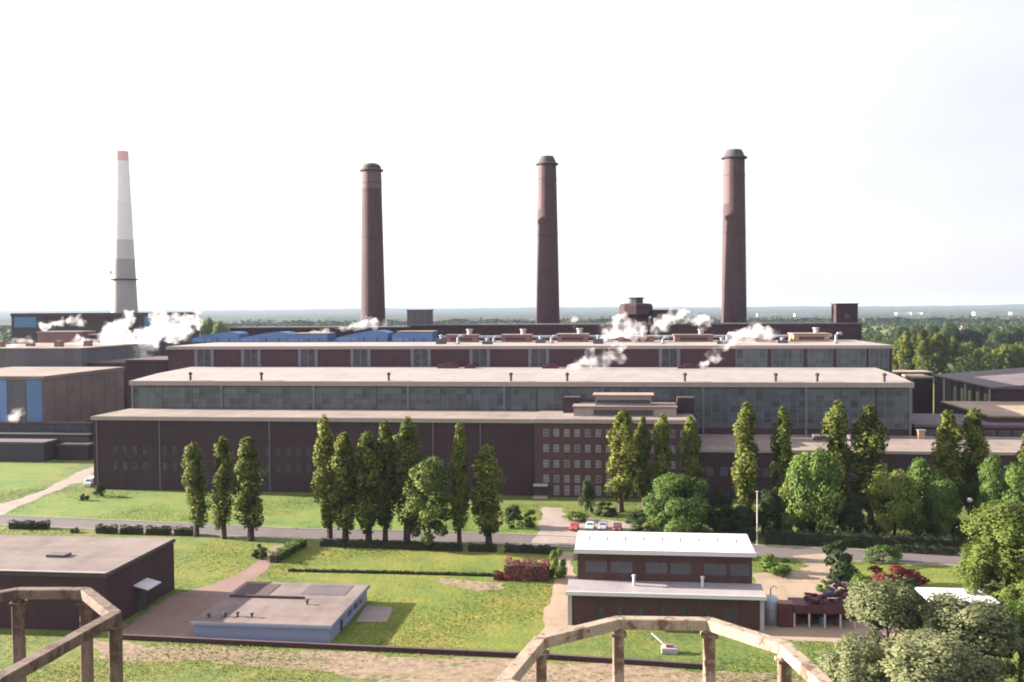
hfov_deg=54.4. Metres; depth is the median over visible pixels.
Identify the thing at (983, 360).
woodland tree
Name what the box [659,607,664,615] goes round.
narrow window
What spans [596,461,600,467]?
window
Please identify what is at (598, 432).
window
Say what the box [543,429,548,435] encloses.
window
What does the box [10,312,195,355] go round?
long hall
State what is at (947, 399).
tall window
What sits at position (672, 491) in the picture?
round tree
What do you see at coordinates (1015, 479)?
round tree
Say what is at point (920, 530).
shrub
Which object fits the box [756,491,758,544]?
lamp post
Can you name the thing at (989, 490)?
round tree
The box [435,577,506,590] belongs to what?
bare soil
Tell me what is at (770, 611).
storage tank
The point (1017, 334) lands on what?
woodland tree
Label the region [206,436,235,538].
poplar tree
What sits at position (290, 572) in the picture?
rough grass
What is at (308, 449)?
window
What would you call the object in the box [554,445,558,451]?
window
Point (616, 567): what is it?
window
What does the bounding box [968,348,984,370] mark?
woodland tree
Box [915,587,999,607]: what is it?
carport
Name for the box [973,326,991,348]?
woodland tree
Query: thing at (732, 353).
boiler house
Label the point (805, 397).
turbine hall
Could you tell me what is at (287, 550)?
hedge
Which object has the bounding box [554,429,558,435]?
window
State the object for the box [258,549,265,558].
shrub
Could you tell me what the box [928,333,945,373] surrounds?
woodland tree
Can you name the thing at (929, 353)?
woodland tree
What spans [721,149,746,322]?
chimney
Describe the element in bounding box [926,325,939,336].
woodland tree
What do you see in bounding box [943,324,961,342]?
woodland tree
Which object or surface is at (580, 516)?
shrub
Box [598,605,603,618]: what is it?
narrow window
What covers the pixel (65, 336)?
filter house
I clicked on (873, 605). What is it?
willow tree
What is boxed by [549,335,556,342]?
roof duct
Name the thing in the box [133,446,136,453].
window
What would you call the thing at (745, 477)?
poplar tree
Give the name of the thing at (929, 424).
workshop
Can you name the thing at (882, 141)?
sky
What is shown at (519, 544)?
kerb
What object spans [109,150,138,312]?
chimney
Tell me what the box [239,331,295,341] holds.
vent housing
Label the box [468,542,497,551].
hedge
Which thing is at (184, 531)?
hedge
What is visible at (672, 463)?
window
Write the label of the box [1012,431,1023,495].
poplar tree
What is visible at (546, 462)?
window
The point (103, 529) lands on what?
hedge
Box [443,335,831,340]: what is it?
roof pipe
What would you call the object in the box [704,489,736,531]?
round tree
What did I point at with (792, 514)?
round tree
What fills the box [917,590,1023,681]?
willow tree
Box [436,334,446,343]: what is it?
roof duct
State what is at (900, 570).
shrub
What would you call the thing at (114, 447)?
window
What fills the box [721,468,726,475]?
window
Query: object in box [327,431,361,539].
poplar tree
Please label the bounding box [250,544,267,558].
shrub
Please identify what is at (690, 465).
poplar tree
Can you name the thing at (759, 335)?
roof vent
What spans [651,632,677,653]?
concrete block
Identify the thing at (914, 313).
distant hall
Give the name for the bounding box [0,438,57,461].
shed
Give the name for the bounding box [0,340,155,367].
grey hall
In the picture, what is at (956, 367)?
woodland
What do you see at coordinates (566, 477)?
window
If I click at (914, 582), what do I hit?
shrub
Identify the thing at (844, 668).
willow tree
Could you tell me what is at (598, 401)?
penthouse window
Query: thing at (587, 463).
window
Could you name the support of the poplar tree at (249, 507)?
on the ground at (640, 644)
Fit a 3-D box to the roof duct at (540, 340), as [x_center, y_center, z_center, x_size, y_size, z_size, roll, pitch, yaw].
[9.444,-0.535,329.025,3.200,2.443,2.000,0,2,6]
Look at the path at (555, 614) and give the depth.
156.05 m
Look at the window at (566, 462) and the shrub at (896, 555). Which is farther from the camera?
the window at (566, 462)
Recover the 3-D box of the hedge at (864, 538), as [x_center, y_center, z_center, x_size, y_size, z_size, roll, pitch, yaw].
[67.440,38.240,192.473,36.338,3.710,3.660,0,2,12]
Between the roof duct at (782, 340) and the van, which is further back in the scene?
the roof duct at (782, 340)
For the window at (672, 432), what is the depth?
241.07 m
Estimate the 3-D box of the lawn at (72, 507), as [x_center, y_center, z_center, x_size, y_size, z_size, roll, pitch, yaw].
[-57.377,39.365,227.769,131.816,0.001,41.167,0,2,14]
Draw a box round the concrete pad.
[356,606,391,621]
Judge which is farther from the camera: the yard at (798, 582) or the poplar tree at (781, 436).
the poplar tree at (781, 436)
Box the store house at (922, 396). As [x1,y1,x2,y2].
[902,374,933,413]
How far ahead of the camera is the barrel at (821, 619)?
145.30 m
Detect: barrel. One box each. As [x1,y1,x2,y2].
[795,614,799,623]
[806,615,812,624]
[819,615,826,624]
[833,615,838,625]
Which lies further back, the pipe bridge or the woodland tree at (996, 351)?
the woodland tree at (996, 351)
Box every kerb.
[0,515,1022,556]
[0,524,960,565]
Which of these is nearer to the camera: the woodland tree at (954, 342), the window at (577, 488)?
the window at (577, 488)
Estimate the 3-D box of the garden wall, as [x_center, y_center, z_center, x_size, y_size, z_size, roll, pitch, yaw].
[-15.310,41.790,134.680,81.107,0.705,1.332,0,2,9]
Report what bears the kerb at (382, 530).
on the ground at (640, 644)
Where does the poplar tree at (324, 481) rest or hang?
on the ground at (640, 644)
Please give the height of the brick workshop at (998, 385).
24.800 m
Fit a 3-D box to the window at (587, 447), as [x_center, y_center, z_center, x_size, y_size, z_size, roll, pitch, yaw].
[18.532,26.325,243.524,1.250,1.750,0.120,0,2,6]
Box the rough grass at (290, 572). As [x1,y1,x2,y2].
[0,486,1023,681]
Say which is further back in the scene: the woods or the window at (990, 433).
the woods
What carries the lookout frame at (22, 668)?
on the ground at (640, 644)
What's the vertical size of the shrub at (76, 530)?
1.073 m
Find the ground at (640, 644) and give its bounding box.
[0,318,1023,681]
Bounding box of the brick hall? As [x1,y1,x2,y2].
[91,408,538,495]
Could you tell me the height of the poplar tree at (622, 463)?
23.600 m
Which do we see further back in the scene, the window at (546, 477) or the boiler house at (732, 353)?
the boiler house at (732, 353)
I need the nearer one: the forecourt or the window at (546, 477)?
the forecourt
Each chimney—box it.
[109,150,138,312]
[360,163,385,325]
[536,156,559,323]
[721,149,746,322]
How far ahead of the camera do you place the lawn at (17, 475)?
285.62 m
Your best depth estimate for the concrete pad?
151.50 m
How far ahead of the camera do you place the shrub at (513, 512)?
210.13 m
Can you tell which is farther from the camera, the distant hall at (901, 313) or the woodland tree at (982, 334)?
the distant hall at (901, 313)
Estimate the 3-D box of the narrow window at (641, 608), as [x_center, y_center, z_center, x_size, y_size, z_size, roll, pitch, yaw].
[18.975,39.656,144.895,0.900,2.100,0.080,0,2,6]
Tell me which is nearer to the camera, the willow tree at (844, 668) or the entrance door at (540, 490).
the willow tree at (844, 668)
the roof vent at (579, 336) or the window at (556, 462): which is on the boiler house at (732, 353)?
the roof vent at (579, 336)
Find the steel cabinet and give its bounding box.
[777,600,792,626]
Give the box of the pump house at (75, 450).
[56,441,93,459]
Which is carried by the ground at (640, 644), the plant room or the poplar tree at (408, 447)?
the poplar tree at (408, 447)
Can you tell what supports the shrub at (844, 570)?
on the yard at (798, 582)
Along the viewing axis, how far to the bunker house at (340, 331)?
367.13 m
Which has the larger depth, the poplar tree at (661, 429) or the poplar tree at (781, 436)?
the poplar tree at (661, 429)
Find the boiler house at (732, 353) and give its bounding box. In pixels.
[166,340,893,372]
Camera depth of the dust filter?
451.51 m
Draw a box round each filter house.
[36,331,95,342]
[88,333,137,342]
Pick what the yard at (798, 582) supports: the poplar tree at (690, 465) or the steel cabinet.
the steel cabinet
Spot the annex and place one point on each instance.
(717, 458)
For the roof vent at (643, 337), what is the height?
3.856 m
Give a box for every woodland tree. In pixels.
[199,321,212,342]
[204,317,215,342]
[211,320,229,333]
[888,326,910,344]
[892,339,902,369]
[894,331,913,369]
[909,323,926,338]
[910,334,919,369]
[911,329,930,369]
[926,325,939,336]
[926,335,931,365]
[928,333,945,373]
[938,330,953,373]
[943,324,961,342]
[949,336,961,372]
[954,345,971,367]
[958,328,978,347]
[962,341,977,351]
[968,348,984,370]
[972,346,991,368]
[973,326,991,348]
[979,352,1003,369]
[988,329,1008,350]
[991,348,1002,363]
[997,343,1018,368]
[1005,326,1023,343]
[1010,345,1023,367]
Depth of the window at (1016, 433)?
253.25 m
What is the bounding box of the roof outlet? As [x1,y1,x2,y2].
[916,429,925,438]
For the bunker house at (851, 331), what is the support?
on the ground at (640, 644)
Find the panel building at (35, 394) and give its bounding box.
[0,367,124,432]
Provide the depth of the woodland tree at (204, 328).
963.84 m
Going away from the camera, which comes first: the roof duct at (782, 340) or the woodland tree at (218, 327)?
the roof duct at (782, 340)
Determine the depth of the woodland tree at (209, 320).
1015.31 m
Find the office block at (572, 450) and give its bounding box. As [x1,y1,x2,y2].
[533,392,695,498]
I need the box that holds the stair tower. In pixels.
[830,303,858,322]
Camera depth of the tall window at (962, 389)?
326.85 m
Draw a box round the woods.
[0,304,1023,324]
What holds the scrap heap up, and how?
on the open shed at (803, 608)
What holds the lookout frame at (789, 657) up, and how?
on the ground at (640, 644)
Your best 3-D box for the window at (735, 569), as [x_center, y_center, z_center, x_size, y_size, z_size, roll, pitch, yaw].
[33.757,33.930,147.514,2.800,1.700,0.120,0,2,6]
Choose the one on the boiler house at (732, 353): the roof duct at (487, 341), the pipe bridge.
the roof duct at (487, 341)
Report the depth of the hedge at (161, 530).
205.97 m
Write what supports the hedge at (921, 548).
on the lawn at (940, 579)
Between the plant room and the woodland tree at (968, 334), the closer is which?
the plant room
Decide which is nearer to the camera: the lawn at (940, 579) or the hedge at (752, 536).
the lawn at (940, 579)
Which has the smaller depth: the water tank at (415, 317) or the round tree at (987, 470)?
the round tree at (987, 470)
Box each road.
[0,466,93,514]
[0,516,1022,564]
[93,640,805,681]
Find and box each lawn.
[0,460,66,495]
[3,488,538,532]
[172,538,273,593]
[271,544,557,650]
[756,557,797,572]
[830,561,999,587]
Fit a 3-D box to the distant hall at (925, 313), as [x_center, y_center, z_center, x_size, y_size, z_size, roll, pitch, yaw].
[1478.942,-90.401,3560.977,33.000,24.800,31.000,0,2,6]
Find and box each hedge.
[8,519,50,529]
[94,523,118,533]
[119,524,143,534]
[145,525,171,534]
[173,525,193,535]
[268,538,306,562]
[287,567,493,576]
[319,537,462,551]
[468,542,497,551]
[493,570,503,580]
[503,555,550,582]
[504,542,556,554]
[643,526,755,541]
[764,525,961,552]
[895,540,957,555]
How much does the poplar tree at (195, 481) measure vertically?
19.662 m
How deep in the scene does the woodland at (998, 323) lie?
2390.99 m
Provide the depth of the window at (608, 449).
242.96 m
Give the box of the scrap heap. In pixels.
[803,578,851,604]
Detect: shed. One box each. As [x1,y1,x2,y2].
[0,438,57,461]
[788,597,855,628]
[892,370,932,377]
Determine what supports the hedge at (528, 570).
on the lawn at (519, 635)
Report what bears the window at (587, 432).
in the office block at (572, 450)
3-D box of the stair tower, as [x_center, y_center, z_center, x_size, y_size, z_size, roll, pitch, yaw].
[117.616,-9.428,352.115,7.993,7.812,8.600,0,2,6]
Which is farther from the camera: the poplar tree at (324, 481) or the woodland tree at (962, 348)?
the woodland tree at (962, 348)
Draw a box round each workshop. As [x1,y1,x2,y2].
[0,535,175,631]
[911,414,1023,436]
[932,367,1023,413]
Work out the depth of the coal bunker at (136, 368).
328.76 m
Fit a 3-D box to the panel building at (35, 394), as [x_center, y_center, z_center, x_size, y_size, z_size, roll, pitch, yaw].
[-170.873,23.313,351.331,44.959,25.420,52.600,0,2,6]
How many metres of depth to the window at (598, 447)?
243.19 m
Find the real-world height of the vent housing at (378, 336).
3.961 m
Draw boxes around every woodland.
[0,315,1023,343]
[0,327,1023,384]
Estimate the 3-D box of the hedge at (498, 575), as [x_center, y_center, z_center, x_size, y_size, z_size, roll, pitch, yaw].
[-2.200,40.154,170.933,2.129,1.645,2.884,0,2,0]
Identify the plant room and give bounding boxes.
[651,310,676,322]
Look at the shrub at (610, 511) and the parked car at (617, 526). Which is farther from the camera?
the shrub at (610, 511)
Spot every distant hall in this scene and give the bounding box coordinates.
[756,314,775,320]
[794,313,812,319]
[862,318,888,324]
[895,312,908,314]
[909,312,920,314]
[921,312,930,314]
[972,312,988,314]
[1008,312,1023,314]
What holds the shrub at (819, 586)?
on the yard at (798, 582)
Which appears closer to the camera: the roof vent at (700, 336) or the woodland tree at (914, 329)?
the roof vent at (700, 336)
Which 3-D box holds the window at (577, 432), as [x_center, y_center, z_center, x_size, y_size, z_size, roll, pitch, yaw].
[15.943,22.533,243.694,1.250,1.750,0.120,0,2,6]
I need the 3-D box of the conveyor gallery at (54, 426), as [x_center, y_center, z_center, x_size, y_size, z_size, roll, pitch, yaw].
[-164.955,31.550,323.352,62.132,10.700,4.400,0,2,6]
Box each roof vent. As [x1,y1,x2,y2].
[445,329,479,341]
[500,329,532,341]
[556,328,589,341]
[617,330,654,341]
[672,329,713,341]
[732,327,772,341]
[787,327,830,341]
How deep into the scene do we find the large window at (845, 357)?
295.00 m
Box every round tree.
[642,472,712,532]
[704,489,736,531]
[733,504,760,534]
[755,487,785,533]
[771,480,809,530]
[780,446,845,532]
[835,492,868,533]
[864,467,928,535]
[906,456,947,531]
[924,477,961,537]
[949,499,1023,609]
[955,539,1006,606]
[974,477,1011,539]
[976,453,1010,498]
[995,594,1023,681]
[999,461,1023,507]
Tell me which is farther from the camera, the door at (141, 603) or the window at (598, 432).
the window at (598, 432)
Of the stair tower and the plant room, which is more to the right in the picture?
the stair tower
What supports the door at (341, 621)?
in the flat building at (297, 612)
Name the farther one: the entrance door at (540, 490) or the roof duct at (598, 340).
the roof duct at (598, 340)
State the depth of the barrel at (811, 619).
145.42 m
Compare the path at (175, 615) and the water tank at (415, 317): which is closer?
the path at (175, 615)
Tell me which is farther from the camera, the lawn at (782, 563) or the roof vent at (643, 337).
the roof vent at (643, 337)
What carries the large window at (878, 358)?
in the boiler house at (732, 353)
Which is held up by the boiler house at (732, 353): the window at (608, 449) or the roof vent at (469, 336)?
the roof vent at (469, 336)
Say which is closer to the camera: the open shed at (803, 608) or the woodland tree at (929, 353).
the open shed at (803, 608)
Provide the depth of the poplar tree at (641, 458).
228.37 m
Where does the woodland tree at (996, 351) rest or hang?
on the ground at (640, 644)
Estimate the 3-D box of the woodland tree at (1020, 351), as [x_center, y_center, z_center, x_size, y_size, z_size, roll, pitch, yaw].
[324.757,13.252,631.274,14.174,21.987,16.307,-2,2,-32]
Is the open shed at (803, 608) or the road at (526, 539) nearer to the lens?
the open shed at (803, 608)
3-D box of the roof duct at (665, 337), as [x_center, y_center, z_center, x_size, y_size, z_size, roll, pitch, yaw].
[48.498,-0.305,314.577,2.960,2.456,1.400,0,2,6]
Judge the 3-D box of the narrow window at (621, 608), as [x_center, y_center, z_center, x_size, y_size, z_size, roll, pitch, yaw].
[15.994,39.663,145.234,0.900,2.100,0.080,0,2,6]
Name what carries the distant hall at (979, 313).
on the ground at (640, 644)
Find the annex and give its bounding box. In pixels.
[697,434,1022,502]
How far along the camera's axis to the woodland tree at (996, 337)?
896.93 m
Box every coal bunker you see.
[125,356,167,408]
[619,297,652,323]
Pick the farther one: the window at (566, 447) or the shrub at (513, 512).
the window at (566, 447)
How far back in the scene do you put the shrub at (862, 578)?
158.21 m
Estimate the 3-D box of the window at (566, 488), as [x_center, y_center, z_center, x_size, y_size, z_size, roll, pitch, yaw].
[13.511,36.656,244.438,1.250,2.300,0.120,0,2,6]
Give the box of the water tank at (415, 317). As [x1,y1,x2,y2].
[406,310,432,325]
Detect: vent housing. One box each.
[191,331,248,341]
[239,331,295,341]
[288,332,335,341]
[335,330,393,341]
[391,330,437,341]
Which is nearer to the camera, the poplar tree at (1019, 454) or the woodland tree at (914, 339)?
the poplar tree at (1019, 454)
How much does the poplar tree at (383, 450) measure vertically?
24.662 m
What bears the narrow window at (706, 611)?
in the white roof building at (663, 574)
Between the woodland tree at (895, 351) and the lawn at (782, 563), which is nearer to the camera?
the lawn at (782, 563)
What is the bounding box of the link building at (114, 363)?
[87,358,135,408]
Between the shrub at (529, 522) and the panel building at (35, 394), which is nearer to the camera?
the shrub at (529, 522)
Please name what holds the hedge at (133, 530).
on the ground at (640, 644)
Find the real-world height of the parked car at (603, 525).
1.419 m
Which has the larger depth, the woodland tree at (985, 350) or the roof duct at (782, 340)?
the woodland tree at (985, 350)
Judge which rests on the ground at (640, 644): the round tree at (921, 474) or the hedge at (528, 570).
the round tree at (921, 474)
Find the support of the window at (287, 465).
in the brick hall
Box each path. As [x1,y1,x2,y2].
[122,545,283,636]
[540,551,575,633]
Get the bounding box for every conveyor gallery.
[0,421,92,454]
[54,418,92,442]
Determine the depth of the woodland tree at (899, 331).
887.75 m
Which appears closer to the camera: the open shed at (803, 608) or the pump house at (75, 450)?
the open shed at (803, 608)
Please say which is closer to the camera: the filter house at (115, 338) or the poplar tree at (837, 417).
the poplar tree at (837, 417)
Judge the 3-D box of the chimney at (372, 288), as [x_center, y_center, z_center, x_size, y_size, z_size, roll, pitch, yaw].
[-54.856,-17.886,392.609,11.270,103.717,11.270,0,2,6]
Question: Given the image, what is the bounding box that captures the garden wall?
[122,634,702,669]
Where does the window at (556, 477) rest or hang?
in the office block at (572, 450)
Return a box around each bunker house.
[228,326,410,337]
[409,322,862,340]
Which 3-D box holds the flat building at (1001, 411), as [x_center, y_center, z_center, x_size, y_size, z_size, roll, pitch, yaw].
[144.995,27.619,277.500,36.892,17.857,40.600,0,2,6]
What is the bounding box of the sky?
[0,0,1023,310]
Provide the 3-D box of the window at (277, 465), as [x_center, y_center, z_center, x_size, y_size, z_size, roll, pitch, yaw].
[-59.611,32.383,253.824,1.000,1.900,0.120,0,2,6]
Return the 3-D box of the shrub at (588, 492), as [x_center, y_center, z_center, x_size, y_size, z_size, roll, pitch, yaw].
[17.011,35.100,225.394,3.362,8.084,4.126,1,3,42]
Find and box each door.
[136,589,146,612]
[340,618,342,630]
[536,487,544,495]
[724,609,736,624]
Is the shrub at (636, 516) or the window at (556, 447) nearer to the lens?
the shrub at (636, 516)
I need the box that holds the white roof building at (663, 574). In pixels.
[566,531,766,630]
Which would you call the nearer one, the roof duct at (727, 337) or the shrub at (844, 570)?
the shrub at (844, 570)
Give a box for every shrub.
[69,527,79,532]
[79,493,89,500]
[92,484,105,496]
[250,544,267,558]
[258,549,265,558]
[503,504,525,528]
[523,509,536,526]
[549,548,567,577]
[561,511,589,521]
[578,479,595,512]
[593,502,617,516]
[624,509,657,530]
[724,512,747,530]
[757,554,791,575]
[815,579,832,592]
[822,539,859,583]
[846,573,872,592]
[858,518,880,534]
[861,544,903,563]
[867,565,931,591]
[898,577,920,593]
[911,511,936,536]
[946,518,972,539]
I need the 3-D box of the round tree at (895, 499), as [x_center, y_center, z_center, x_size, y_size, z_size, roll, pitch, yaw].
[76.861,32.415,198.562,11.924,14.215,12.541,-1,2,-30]
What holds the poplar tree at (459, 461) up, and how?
on the ground at (640, 644)
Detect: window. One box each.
[113,446,116,453]
[123,446,126,453]
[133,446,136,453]
[276,464,279,471]
[286,464,289,471]
[307,448,310,455]
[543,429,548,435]
[543,445,548,451]
[544,460,548,466]
[544,475,548,481]
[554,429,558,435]
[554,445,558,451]
[554,460,558,466]
[554,475,558,481]
[554,485,558,494]
[564,429,568,436]
[564,445,568,451]
[564,460,568,466]
[564,475,569,481]
[564,486,569,494]
[575,429,579,436]
[575,445,579,451]
[575,460,579,467]
[575,475,579,482]
[575,486,579,494]
[585,430,589,436]
[585,445,589,451]
[585,460,589,467]
[586,561,606,572]
[596,430,600,436]
[596,445,600,451]
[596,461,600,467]
[596,476,600,482]
[596,486,600,495]
[597,400,649,402]
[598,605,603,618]
[606,445,610,451]
[611,561,631,572]
[619,606,624,615]
[639,606,645,615]
[646,562,666,573]
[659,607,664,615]
[670,430,674,436]
[670,461,674,468]
[670,563,690,574]
[681,607,686,616]
[703,608,709,616]
[704,563,725,574]
[706,467,712,475]
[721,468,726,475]
[730,564,749,575]
[736,349,766,366]
[764,468,769,476]
[771,349,802,366]
[807,349,832,366]
[837,349,865,366]
[869,349,888,371]
[926,430,935,435]
[940,383,942,413]
[946,385,948,400]
[953,386,955,400]
[960,388,963,400]
[968,390,970,400]
[984,431,994,435]
[999,431,1009,436]
[1014,431,1023,436]
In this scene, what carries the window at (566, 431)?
in the office block at (572, 450)
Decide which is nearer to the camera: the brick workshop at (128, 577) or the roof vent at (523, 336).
the brick workshop at (128, 577)
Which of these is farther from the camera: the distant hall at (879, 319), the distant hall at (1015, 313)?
the distant hall at (1015, 313)
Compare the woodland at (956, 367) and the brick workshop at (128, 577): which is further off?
the woodland at (956, 367)
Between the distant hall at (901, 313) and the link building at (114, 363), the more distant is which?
the distant hall at (901, 313)
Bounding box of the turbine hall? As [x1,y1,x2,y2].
[129,363,913,435]
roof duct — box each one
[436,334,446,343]
[482,338,492,343]
[492,335,499,342]
[535,336,545,342]
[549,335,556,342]
[593,335,602,343]
[661,336,669,343]
[716,337,726,343]
[726,333,733,342]
[777,337,787,342]
[833,332,842,342]
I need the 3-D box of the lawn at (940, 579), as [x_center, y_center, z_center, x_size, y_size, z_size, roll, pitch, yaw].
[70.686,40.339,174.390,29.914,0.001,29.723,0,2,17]
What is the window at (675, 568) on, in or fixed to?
in the white roof building at (663, 574)
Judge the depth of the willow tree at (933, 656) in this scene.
105.12 m
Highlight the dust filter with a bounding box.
[159,320,199,355]
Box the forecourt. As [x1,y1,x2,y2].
[532,507,634,543]
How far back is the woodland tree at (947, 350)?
633.32 m
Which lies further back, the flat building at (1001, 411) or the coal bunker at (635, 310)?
the coal bunker at (635, 310)
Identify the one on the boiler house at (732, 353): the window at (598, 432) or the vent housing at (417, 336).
the vent housing at (417, 336)
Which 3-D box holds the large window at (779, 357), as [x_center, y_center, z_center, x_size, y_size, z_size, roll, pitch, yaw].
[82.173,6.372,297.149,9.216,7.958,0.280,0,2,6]
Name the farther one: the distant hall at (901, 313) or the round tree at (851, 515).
the distant hall at (901, 313)
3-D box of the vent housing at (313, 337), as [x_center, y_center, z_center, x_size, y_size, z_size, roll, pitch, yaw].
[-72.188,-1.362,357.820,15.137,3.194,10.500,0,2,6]
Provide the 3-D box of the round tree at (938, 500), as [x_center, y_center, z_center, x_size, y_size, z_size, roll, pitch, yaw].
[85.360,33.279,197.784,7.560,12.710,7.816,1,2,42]
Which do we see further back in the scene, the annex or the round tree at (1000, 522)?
the annex
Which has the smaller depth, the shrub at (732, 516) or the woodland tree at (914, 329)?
the shrub at (732, 516)
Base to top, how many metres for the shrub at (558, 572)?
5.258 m
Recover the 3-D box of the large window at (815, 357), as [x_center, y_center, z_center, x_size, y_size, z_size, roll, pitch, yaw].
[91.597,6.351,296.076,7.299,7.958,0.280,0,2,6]
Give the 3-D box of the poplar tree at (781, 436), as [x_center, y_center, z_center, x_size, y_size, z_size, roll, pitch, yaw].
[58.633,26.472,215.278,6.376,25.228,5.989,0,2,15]
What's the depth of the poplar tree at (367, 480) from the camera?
195.62 m
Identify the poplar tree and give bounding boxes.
[181,442,211,536]
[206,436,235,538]
[232,436,267,540]
[310,414,338,538]
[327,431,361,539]
[350,431,387,540]
[374,420,400,541]
[388,416,425,542]
[447,420,469,544]
[465,444,505,543]
[604,408,639,512]
[633,417,653,509]
[650,413,673,510]
[675,415,704,504]
[730,401,760,515]
[768,406,795,507]
[820,399,854,523]
[848,404,889,524]
[929,409,968,514]
[957,407,991,522]
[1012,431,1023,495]
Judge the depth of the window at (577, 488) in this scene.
244.15 m
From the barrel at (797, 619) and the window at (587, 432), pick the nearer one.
the barrel at (797, 619)
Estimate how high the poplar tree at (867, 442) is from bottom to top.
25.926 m
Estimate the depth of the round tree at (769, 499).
200.29 m
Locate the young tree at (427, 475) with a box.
[398,454,452,544]
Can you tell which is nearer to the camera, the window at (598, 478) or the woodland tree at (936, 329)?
the window at (598, 478)
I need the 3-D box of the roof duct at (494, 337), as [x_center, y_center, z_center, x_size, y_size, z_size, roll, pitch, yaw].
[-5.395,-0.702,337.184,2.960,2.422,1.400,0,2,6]
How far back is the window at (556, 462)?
244.50 m
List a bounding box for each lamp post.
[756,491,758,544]
[967,498,972,521]
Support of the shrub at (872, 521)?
on the ground at (640, 644)
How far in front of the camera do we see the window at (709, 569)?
147.90 m
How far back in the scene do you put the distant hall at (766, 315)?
3300.26 m
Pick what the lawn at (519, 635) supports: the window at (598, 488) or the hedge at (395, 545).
the hedge at (395, 545)
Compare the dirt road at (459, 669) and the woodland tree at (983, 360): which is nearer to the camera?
the dirt road at (459, 669)
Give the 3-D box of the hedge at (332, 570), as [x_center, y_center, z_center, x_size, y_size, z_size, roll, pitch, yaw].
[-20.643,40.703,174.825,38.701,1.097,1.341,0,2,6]
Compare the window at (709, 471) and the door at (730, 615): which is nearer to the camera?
the door at (730, 615)
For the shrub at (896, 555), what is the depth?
179.45 m
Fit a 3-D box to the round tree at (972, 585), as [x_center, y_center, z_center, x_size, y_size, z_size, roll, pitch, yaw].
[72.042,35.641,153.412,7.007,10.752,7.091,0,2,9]
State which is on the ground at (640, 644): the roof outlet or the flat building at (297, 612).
the flat building at (297, 612)
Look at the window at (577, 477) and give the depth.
244.03 m
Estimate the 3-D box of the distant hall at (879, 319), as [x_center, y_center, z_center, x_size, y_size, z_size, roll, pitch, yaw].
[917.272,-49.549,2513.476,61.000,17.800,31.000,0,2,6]
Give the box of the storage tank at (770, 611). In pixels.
[764,585,778,625]
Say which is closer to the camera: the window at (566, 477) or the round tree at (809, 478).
the round tree at (809, 478)
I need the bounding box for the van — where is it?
[84,476,93,486]
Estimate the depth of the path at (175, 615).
155.70 m
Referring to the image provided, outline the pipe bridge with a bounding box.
[0,432,92,441]
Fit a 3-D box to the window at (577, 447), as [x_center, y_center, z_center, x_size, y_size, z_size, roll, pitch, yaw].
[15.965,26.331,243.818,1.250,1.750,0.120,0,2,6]
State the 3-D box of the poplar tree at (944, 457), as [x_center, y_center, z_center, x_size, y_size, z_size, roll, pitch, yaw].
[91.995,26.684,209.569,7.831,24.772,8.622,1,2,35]
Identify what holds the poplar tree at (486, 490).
on the ground at (640, 644)
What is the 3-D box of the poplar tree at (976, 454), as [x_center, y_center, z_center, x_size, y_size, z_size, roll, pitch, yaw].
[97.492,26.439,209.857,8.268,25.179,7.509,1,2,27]
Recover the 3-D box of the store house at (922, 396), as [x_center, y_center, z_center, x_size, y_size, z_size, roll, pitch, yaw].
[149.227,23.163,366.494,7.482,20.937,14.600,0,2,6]
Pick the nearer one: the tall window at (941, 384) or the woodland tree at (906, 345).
the tall window at (941, 384)
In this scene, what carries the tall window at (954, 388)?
in the brick workshop at (998, 385)
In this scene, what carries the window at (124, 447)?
in the brick hall
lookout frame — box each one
[0,587,125,681]
[495,616,832,681]
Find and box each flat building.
[190,581,369,642]
[941,401,1023,421]
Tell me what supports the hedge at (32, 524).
on the ground at (640, 644)
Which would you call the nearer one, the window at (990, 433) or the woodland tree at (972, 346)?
the window at (990, 433)
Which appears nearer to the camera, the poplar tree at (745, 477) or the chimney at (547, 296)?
the poplar tree at (745, 477)
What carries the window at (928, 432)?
in the workshop at (929, 424)
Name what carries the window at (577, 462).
in the office block at (572, 450)
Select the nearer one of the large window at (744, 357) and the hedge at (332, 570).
the hedge at (332, 570)
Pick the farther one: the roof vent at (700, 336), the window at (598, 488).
the roof vent at (700, 336)
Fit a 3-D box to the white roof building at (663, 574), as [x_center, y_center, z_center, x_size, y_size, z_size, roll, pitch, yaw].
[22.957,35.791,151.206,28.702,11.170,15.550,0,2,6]
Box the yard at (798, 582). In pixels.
[752,554,902,642]
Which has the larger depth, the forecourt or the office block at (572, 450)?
the office block at (572, 450)
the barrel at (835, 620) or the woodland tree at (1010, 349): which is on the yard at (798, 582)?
the barrel at (835, 620)
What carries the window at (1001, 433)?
in the workshop at (929, 424)
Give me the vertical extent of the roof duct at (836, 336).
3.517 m
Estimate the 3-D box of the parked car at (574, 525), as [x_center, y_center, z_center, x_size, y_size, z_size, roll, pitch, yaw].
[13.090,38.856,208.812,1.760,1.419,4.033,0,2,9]
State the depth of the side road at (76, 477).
259.35 m
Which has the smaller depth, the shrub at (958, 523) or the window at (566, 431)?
the shrub at (958, 523)
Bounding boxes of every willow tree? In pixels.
[815,631,890,681]
[835,574,926,657]
[861,628,984,681]
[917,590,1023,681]
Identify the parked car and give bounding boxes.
[570,522,578,530]
[585,521,594,529]
[598,521,607,529]
[613,523,621,531]
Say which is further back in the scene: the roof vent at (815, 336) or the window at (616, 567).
the roof vent at (815, 336)

